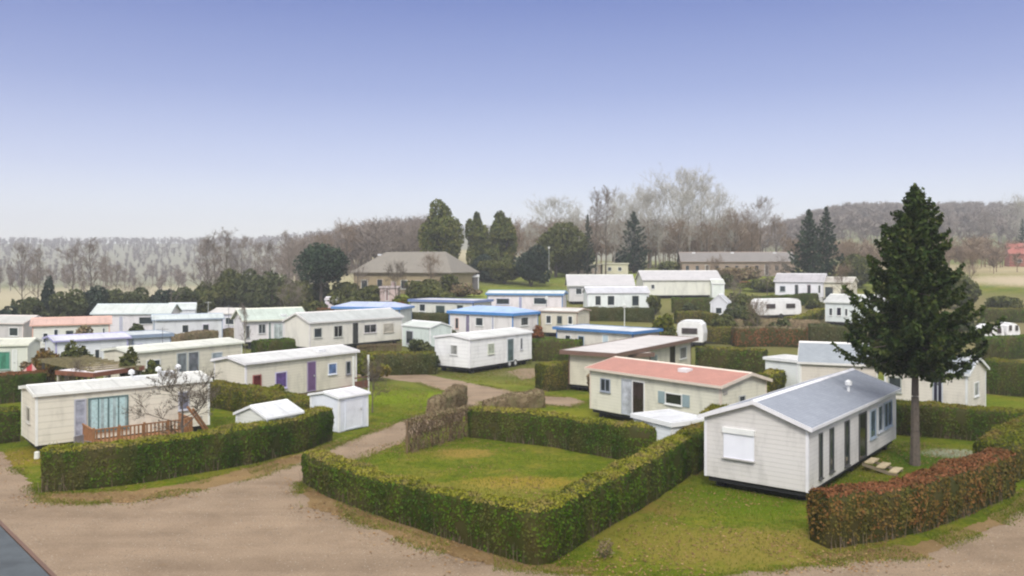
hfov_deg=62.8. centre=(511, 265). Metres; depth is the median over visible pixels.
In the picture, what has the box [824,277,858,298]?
annexe
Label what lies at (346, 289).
bush
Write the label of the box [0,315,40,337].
mobile home
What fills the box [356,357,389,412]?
bare tree
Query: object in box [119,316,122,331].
door
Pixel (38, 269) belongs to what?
bare tree
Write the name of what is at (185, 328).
window
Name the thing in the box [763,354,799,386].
garden shed
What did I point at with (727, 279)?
bush
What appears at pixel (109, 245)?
hilltop wood
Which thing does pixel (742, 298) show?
bush
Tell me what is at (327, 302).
garden shed
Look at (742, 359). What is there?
hedge
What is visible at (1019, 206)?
bare tree
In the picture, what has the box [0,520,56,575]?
parapet
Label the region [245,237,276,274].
bare tree
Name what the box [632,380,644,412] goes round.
door
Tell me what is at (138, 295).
bush
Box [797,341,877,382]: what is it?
mobile home
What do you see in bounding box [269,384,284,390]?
bush
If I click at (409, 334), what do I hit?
window
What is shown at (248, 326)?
window
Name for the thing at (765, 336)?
hedge
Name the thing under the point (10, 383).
hedge
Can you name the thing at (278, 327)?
window
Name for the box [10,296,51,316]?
bush
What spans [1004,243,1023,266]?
house
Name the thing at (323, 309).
hedge
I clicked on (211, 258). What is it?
bare tree
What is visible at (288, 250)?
bare tree
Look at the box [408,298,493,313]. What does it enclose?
mobile home
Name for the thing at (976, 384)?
window
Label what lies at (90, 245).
bare tree
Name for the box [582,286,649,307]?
home
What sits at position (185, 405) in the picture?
window
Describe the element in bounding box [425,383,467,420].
hedge
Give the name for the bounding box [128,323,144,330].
bush
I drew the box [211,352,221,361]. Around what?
window
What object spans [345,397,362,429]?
door
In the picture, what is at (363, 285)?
window
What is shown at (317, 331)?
window
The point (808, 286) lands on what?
window
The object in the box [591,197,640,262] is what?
bare tree
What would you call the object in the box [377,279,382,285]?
window
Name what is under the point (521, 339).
window
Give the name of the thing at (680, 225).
bare tree
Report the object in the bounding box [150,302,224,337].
mobile home
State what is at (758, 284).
bush
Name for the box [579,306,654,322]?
hedge
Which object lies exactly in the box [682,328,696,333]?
window
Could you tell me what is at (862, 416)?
door
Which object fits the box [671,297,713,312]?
hedge
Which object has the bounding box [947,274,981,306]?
bush
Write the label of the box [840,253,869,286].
bush
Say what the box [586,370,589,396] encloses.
bush
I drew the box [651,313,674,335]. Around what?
bush
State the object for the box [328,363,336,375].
window
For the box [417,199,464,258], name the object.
cypress tree
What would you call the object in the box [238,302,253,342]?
bare tree
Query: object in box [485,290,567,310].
mobile home
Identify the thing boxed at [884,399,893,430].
window
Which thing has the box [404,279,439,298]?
bush
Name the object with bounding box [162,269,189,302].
bare tree
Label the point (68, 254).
bare tree
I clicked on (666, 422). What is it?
garden shed
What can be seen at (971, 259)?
bare tree
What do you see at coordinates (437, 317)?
hedge
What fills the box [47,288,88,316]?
bush
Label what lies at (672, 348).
door
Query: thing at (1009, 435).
hedge
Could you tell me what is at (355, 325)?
door
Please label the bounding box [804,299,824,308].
bush
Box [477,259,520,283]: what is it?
bush
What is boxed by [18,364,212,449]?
mobile home
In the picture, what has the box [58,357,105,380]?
bare tree
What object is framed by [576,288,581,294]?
window
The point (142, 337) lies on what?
mobile home
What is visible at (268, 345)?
hedge
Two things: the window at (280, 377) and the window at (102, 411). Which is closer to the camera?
the window at (102, 411)
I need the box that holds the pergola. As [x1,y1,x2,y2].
[38,355,141,380]
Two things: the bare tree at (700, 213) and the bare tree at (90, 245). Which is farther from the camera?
the bare tree at (700, 213)
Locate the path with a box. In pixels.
[508,368,534,378]
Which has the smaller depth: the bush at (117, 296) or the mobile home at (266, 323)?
the mobile home at (266, 323)
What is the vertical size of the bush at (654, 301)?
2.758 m
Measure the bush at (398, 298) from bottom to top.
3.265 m
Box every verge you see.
[39,442,333,503]
[301,485,593,573]
[817,496,1023,562]
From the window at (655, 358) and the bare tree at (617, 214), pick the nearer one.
the window at (655, 358)
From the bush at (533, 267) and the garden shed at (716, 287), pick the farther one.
the bush at (533, 267)
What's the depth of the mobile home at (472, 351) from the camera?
68.65 m
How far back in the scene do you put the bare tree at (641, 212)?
179.28 m
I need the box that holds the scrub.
[778,233,1023,273]
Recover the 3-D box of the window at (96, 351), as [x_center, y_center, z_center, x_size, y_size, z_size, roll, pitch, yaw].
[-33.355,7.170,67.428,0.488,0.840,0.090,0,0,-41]
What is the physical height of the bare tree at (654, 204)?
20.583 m
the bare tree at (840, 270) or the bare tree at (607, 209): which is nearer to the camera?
the bare tree at (840, 270)
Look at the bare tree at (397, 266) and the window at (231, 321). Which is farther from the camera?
the bare tree at (397, 266)
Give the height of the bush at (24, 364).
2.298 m
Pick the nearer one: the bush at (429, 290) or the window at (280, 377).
the window at (280, 377)
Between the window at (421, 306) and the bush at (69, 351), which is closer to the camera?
the bush at (69, 351)
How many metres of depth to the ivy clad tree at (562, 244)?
154.05 m
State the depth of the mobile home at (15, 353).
62.36 m
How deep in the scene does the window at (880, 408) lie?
37.83 m
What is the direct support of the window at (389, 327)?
in the mobile home at (355, 327)
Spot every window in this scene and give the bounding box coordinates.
[0,351,9,370]
[8,327,18,336]
[25,405,30,424]
[65,330,73,334]
[88,395,128,431]
[94,349,99,357]
[139,317,151,324]
[146,359,160,368]
[178,391,189,411]
[182,325,188,332]
[202,324,208,329]
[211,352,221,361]
[225,317,233,324]
[246,325,249,338]
[253,374,261,385]
[258,324,265,333]
[274,323,282,338]
[275,371,286,388]
[314,328,322,337]
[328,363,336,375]
[333,325,342,337]
[346,361,351,374]
[361,280,367,287]
[364,324,376,333]
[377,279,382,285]
[383,323,393,332]
[401,280,407,288]
[405,330,412,343]
[419,304,425,311]
[436,305,444,312]
[450,345,457,355]
[455,318,458,328]
[475,317,483,326]
[487,343,494,354]
[496,298,509,304]
[520,338,522,349]
[521,317,528,325]
[533,297,545,304]
[546,315,550,323]
[557,316,562,324]
[567,316,572,324]
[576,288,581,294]
[595,296,600,305]
[599,378,610,392]
[607,296,614,305]
[632,295,638,305]
[651,354,657,360]
[658,391,689,407]
[680,346,686,359]
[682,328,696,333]
[715,307,721,313]
[722,427,754,462]
[739,395,745,401]
[766,304,775,308]
[780,286,784,291]
[786,303,794,307]
[807,285,810,292]
[818,432,824,480]
[825,287,832,297]
[829,308,832,315]
[829,427,835,473]
[836,307,841,315]
[844,420,850,468]
[870,408,877,440]
[877,404,884,433]
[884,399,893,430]
[888,377,901,393]
[974,381,979,397]
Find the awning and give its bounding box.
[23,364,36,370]
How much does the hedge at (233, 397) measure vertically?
1.795 m
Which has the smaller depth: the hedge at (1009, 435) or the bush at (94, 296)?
the hedge at (1009, 435)
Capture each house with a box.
[350,252,479,293]
[677,252,794,275]
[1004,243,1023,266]
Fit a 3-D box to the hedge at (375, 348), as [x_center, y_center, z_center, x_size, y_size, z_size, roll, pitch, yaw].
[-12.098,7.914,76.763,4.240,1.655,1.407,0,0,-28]
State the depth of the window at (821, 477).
31.44 m
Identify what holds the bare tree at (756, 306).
on the ground at (1002, 281)
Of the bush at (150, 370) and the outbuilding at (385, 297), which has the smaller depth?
the bush at (150, 370)
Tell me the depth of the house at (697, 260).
159.76 m
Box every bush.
[0,305,19,314]
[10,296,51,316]
[19,357,33,370]
[32,348,61,382]
[39,347,56,354]
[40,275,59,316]
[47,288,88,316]
[54,339,93,381]
[75,324,93,333]
[81,285,109,315]
[101,288,128,303]
[119,346,139,376]
[124,286,151,303]
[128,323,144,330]
[141,359,163,374]
[148,289,174,302]
[168,287,200,310]
[195,281,223,312]
[213,267,245,307]
[229,268,262,307]
[255,270,293,307]
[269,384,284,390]
[276,280,313,307]
[302,300,327,311]
[308,280,331,303]
[327,281,359,298]
[327,295,365,305]
[350,284,379,298]
[357,354,391,380]
[363,293,379,301]
[392,294,408,303]
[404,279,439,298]
[407,338,434,351]
[415,283,455,297]
[436,355,440,369]
[439,274,459,292]
[448,283,482,296]
[470,254,492,280]
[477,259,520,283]
[483,249,508,279]
[512,245,550,285]
[532,325,543,338]
[551,254,584,274]
[574,243,595,273]
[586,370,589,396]
[593,538,614,558]
[612,250,625,262]
[646,294,661,314]
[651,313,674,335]
[657,261,680,269]
[661,325,677,335]
[681,302,699,310]
[710,313,738,326]
[715,266,761,280]
[719,273,735,287]
[723,303,752,318]
[727,292,758,306]
[734,277,774,291]
[740,307,760,326]
[768,318,790,326]
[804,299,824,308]
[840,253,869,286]
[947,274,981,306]
[948,311,986,331]
[984,295,1023,307]
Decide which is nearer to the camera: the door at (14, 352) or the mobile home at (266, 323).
the door at (14, 352)
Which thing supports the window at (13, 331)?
in the mobile home at (14, 326)
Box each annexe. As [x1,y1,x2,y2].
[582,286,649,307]
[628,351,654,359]
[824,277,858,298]
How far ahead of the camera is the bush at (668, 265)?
165.11 m
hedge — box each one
[0,369,46,403]
[0,405,20,443]
[38,405,334,491]
[171,327,233,341]
[210,379,309,411]
[250,337,298,352]
[299,426,693,565]
[314,308,333,310]
[357,342,401,351]
[357,350,436,374]
[401,404,478,452]
[412,312,448,323]
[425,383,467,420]
[467,405,656,459]
[481,388,545,408]
[532,337,582,360]
[534,360,581,391]
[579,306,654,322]
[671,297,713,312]
[673,310,719,325]
[676,403,728,474]
[695,346,768,372]
[704,326,732,344]
[731,326,807,347]
[734,318,819,327]
[757,368,786,392]
[758,293,818,305]
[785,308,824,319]
[805,445,1016,549]
[808,323,864,342]
[896,399,1023,440]
[971,414,1023,481]
[975,334,1023,360]
[979,307,1023,322]
[985,357,1023,396]
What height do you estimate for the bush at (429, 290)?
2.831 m
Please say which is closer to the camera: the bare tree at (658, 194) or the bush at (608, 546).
the bush at (608, 546)
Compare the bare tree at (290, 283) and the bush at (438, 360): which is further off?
the bare tree at (290, 283)
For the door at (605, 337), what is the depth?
73.34 m
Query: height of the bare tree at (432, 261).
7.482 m
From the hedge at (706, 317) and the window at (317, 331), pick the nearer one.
the window at (317, 331)
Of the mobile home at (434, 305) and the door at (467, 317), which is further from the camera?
the mobile home at (434, 305)
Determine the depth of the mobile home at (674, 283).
122.68 m
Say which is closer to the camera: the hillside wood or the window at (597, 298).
the window at (597, 298)
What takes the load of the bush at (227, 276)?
on the ground at (1002, 281)
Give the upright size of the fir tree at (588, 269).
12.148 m
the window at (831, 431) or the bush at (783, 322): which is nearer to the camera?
the window at (831, 431)
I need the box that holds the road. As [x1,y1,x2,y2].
[0,374,1023,575]
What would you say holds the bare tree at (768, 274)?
on the ground at (1002, 281)
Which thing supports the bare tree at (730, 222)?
on the ground at (1002, 281)
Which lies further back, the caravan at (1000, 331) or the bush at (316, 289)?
the bush at (316, 289)
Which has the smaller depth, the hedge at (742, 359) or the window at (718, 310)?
the hedge at (742, 359)
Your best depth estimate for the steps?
35.19 m
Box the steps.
[862,457,903,475]
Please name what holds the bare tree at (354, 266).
on the ground at (1002, 281)
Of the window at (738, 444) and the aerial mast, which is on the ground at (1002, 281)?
the aerial mast
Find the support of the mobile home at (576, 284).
on the ground at (1002, 281)
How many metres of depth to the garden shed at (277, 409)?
38.80 m
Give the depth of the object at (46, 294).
111.44 m
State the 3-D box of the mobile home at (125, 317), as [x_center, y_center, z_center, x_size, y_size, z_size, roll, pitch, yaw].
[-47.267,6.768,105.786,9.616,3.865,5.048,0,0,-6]
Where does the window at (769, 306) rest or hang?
in the caravan at (780, 307)
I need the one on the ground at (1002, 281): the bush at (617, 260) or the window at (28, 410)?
the bush at (617, 260)
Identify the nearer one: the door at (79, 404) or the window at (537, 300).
the door at (79, 404)
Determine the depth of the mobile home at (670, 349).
60.80 m
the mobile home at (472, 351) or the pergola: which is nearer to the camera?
the pergola
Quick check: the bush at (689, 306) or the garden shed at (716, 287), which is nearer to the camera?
the bush at (689, 306)
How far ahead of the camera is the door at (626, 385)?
46.06 m
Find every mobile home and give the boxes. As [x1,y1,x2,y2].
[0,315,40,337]
[0,337,42,372]
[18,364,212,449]
[29,316,111,351]
[42,332,131,364]
[90,303,182,331]
[101,337,244,378]
[121,315,173,345]
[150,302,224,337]
[177,302,196,313]
[208,308,235,328]
[210,344,359,395]
[230,307,304,348]
[282,308,403,349]
[331,301,414,323]
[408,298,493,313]
[433,327,532,373]
[446,305,540,332]
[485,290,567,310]
[539,307,590,335]
[552,324,662,345]
[559,335,698,389]
[565,274,635,303]
[584,356,772,419]
[635,270,721,297]
[698,368,900,500]
[773,273,827,301]
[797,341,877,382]
[823,294,887,324]
[884,355,989,405]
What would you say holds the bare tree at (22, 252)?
on the ground at (1002, 281)
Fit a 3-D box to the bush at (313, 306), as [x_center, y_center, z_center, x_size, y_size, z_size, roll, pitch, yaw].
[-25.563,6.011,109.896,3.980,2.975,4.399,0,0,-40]
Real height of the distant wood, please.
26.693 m
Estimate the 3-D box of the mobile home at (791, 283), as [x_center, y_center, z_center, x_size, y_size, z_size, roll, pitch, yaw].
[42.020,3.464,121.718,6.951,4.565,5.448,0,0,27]
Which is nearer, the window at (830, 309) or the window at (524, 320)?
the window at (524, 320)
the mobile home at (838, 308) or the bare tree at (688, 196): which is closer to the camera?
the mobile home at (838, 308)
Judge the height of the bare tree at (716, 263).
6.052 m
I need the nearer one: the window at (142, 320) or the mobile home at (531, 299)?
the window at (142, 320)
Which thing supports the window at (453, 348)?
in the mobile home at (472, 351)
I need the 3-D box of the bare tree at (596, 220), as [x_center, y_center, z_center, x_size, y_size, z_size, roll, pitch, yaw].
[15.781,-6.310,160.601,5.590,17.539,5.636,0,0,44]
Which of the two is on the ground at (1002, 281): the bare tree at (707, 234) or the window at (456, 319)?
the bare tree at (707, 234)
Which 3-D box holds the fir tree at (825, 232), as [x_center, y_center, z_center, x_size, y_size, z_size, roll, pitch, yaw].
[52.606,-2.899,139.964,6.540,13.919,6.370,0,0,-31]
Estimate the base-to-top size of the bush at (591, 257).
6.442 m
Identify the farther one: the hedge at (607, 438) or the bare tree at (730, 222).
the bare tree at (730, 222)
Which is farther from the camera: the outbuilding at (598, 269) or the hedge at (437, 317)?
the outbuilding at (598, 269)
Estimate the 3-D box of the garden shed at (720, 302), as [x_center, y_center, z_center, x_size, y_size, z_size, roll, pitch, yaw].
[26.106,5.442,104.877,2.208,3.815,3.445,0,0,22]
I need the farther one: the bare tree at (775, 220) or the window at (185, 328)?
the bare tree at (775, 220)
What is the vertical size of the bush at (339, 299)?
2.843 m
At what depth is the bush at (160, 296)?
121.29 m
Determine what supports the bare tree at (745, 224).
on the ground at (1002, 281)
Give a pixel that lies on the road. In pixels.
(104, 540)
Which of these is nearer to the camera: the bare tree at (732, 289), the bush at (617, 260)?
the bare tree at (732, 289)
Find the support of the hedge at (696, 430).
on the ground at (1002, 281)
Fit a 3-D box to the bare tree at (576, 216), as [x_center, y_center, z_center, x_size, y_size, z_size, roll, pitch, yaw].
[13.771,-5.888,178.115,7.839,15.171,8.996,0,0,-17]
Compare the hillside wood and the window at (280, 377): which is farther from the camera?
the hillside wood
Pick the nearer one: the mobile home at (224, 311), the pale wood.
the mobile home at (224, 311)
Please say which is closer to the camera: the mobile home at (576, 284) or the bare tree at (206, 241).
the mobile home at (576, 284)
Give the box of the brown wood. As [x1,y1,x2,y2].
[272,214,436,282]
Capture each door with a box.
[12,350,16,370]
[73,399,85,437]
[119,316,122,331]
[177,352,186,371]
[188,351,198,370]
[268,322,270,338]
[307,361,315,391]
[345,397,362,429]
[353,323,357,342]
[385,288,388,300]
[465,315,469,331]
[491,316,493,329]
[507,338,513,361]
[518,296,521,307]
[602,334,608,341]
[621,379,631,414]
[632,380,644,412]
[670,346,674,362]
[859,411,866,460]
[933,379,942,402]
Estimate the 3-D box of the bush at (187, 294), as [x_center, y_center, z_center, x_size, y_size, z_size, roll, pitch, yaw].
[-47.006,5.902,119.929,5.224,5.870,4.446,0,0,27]
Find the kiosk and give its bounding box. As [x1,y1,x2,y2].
[472,275,479,289]
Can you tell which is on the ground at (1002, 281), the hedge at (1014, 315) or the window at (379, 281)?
the hedge at (1014, 315)
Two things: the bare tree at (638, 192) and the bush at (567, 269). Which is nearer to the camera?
the bush at (567, 269)
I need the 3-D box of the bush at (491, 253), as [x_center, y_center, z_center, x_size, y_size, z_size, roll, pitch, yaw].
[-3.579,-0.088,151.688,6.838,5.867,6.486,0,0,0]
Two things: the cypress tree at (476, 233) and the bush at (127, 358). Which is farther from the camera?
the cypress tree at (476, 233)
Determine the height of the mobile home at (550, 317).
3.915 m
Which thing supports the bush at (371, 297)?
on the ground at (1002, 281)
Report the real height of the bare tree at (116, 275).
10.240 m
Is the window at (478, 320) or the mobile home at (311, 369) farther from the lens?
the window at (478, 320)
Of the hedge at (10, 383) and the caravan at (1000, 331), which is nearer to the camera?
the hedge at (10, 383)
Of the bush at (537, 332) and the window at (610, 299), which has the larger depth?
the window at (610, 299)
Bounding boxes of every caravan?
[676,319,714,345]
[753,298,800,317]
[975,324,1003,335]
[1000,322,1019,334]
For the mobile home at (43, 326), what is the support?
on the ground at (1002, 281)
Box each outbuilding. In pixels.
[379,286,401,301]
[569,264,601,273]
[598,263,628,273]
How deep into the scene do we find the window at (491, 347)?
68.88 m
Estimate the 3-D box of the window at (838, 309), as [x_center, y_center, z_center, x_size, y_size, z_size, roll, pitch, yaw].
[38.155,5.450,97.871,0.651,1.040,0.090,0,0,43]
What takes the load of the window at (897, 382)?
in the mobile home at (969, 389)
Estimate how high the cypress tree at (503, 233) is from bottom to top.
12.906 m
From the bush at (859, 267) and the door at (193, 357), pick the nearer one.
the door at (193, 357)
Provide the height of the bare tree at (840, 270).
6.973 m
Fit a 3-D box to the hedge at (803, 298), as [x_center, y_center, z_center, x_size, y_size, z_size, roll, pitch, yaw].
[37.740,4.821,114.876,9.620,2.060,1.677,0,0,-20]
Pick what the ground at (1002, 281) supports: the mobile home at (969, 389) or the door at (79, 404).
the mobile home at (969, 389)
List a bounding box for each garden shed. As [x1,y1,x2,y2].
[233,399,303,422]
[307,386,370,432]
[324,296,337,307]
[401,320,452,346]
[630,409,703,439]
[709,279,724,297]
[710,293,731,314]
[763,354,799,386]
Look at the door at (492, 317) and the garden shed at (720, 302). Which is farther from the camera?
the garden shed at (720, 302)
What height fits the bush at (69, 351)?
3.823 m
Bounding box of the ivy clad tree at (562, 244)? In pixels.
[535,221,588,276]
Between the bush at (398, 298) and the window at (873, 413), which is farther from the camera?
the bush at (398, 298)
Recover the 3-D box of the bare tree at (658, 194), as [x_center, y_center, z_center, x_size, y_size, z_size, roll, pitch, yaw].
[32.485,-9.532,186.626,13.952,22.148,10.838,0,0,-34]
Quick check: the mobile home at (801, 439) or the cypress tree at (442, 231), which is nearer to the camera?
the mobile home at (801, 439)
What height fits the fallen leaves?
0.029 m
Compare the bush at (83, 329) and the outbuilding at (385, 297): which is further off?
the outbuilding at (385, 297)
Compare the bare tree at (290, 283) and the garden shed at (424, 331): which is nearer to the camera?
the garden shed at (424, 331)
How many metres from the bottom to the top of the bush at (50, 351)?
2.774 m
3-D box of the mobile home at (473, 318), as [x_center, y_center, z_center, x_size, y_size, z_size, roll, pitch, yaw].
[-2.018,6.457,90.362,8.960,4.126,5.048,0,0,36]
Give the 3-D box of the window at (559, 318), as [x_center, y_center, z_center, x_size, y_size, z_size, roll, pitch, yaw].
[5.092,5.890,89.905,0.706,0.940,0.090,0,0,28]
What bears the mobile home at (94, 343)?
on the ground at (1002, 281)
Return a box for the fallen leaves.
[0,366,1022,575]
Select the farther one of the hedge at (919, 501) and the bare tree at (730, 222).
the bare tree at (730, 222)
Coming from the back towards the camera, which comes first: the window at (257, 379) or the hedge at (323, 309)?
the hedge at (323, 309)
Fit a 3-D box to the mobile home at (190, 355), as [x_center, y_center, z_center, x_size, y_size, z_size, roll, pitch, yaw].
[-24.626,7.157,61.485,3.588,3.085,9.400,0,0,34]
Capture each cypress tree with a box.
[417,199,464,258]
[465,211,491,265]
[487,210,517,260]
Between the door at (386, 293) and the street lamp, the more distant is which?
the door at (386, 293)
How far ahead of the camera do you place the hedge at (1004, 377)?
55.81 m
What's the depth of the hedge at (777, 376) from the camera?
57.13 m
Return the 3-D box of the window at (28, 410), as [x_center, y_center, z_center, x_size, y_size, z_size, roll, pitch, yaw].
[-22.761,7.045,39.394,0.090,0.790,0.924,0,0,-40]
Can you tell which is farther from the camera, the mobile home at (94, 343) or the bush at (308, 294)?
the bush at (308, 294)
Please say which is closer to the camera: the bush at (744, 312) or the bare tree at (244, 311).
the bare tree at (244, 311)
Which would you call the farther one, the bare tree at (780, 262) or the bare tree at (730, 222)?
the bare tree at (730, 222)
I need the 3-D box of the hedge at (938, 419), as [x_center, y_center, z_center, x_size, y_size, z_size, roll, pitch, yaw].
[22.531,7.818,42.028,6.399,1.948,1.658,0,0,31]
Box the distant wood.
[0,253,290,291]
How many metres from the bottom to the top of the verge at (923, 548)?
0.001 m
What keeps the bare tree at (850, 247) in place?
on the ground at (1002, 281)
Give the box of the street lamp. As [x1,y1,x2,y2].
[623,304,625,325]
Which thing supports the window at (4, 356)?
in the mobile home at (15, 353)
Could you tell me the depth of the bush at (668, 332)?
72.41 m
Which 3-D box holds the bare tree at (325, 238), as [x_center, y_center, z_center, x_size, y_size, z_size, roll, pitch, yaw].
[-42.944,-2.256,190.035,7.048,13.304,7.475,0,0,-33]
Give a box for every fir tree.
[578,214,596,273]
[616,211,651,272]
[780,209,832,272]
[812,206,846,276]
[1016,219,1023,241]
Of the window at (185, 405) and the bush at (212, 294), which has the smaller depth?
the window at (185, 405)
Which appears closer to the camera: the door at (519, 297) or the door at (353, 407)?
the door at (353, 407)
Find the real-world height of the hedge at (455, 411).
1.716 m
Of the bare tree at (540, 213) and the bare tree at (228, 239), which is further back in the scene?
the bare tree at (540, 213)
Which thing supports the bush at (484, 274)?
on the ground at (1002, 281)
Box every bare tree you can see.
[1,236,45,300]
[19,246,50,298]
[55,242,94,292]
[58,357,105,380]
[65,237,110,290]
[93,254,116,288]
[102,260,135,293]
[116,365,222,434]
[123,272,155,294]
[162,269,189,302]
[177,230,225,286]
[190,241,229,280]
[205,227,246,282]
[224,234,265,275]
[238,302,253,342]
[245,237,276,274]
[257,239,286,276]
[270,230,301,277]
[273,273,307,305]
[286,231,310,265]
[309,228,336,246]
[328,218,361,273]
[342,254,371,290]
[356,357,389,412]
[370,222,399,252]
[378,258,407,296]
[385,223,415,251]
[401,219,423,251]
[421,250,443,287]
[518,222,539,252]
[522,194,591,273]
[555,217,584,240]
[565,204,594,244]
[584,187,607,273]
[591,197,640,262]
[593,184,622,273]
[601,186,643,251]
[604,199,659,252]
[624,186,673,267]
[626,183,662,261]
[632,176,681,266]
[641,162,733,251]
[654,184,720,251]
[660,214,694,259]
[669,171,725,251]
[692,215,723,251]
[694,183,741,251]
[705,253,727,275]
[714,208,747,251]
[715,202,755,251]
[726,278,742,308]
[732,214,768,251]
[743,196,780,251]
[745,295,770,325]
[757,259,775,295]
[762,211,792,251]
[769,256,795,273]
[827,261,856,293]
[841,242,858,260]
[958,246,981,278]
[1001,194,1023,239]
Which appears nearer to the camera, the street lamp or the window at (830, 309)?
the street lamp
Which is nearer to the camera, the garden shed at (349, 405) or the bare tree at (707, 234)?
the garden shed at (349, 405)
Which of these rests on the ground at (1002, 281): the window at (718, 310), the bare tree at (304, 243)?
the bare tree at (304, 243)
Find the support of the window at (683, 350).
in the mobile home at (670, 349)
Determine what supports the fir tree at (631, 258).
on the ground at (1002, 281)
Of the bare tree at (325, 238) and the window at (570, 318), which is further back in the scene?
the bare tree at (325, 238)
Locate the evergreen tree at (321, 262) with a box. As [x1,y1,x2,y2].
[292,242,349,301]
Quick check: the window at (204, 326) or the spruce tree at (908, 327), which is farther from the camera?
the window at (204, 326)
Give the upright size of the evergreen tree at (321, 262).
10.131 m
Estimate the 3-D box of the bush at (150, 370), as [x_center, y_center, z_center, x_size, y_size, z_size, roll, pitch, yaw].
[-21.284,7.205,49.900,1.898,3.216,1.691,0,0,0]
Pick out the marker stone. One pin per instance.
(36, 454)
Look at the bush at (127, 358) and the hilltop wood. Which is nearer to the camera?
the bush at (127, 358)
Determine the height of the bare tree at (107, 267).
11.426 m
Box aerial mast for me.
[224,305,232,327]
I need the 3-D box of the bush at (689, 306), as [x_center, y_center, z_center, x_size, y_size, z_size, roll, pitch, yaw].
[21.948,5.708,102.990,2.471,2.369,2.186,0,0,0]
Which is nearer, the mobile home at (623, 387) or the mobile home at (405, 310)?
the mobile home at (623, 387)
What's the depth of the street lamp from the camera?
87.96 m
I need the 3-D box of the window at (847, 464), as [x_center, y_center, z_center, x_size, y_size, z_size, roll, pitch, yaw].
[13.597,7.235,33.950,0.090,1.870,0.665,0,0,38]
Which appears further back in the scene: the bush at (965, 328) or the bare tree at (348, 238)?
the bare tree at (348, 238)
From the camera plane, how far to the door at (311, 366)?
54.62 m
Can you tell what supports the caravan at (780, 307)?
on the ground at (1002, 281)
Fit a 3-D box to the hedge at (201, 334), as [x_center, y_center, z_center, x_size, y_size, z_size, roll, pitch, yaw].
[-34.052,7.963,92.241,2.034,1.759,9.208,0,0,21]
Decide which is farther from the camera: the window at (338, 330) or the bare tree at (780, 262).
the bare tree at (780, 262)
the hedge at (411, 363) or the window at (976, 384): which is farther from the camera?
the hedge at (411, 363)
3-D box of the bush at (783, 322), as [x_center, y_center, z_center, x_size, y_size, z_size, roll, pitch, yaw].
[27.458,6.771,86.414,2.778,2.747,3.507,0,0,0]
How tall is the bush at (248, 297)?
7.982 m
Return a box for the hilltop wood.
[0,225,755,263]
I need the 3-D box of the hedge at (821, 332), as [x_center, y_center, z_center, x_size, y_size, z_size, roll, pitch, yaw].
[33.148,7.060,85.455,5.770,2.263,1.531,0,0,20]
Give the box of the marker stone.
[34,451,39,458]
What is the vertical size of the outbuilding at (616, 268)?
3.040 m
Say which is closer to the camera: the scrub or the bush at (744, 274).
the bush at (744, 274)
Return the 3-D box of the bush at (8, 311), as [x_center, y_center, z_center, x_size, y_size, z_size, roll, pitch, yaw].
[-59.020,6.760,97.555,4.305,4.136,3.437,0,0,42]
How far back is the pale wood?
197.61 m
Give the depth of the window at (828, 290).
118.64 m
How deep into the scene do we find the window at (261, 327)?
86.45 m
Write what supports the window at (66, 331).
in the mobile home at (43, 326)
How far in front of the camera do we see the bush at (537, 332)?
79.73 m
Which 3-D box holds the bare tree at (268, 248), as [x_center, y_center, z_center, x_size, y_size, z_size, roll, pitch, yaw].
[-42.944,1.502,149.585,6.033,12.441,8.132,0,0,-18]
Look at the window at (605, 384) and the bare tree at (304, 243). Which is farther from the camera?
the bare tree at (304, 243)
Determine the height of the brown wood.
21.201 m
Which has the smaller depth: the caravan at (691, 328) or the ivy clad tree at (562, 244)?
the caravan at (691, 328)
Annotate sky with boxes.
[0,0,1023,243]
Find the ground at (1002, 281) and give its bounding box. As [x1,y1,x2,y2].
[0,221,1023,575]
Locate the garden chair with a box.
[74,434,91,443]
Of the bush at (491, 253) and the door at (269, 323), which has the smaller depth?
the door at (269, 323)
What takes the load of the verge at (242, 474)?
on the ground at (1002, 281)
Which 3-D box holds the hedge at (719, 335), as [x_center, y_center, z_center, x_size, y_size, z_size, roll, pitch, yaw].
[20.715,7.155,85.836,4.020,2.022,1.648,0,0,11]
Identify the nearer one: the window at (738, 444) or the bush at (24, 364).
the window at (738, 444)
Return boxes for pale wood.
[508,213,768,268]
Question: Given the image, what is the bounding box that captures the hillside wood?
[755,200,1023,251]
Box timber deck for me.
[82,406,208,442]
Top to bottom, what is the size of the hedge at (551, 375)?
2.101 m
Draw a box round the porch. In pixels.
[341,355,369,390]
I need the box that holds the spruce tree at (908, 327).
[830,183,1007,465]
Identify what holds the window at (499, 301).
in the mobile home at (531, 299)
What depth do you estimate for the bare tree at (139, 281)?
124.98 m
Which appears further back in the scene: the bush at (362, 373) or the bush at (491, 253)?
the bush at (491, 253)
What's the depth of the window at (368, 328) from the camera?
82.66 m
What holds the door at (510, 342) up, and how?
in the mobile home at (472, 351)

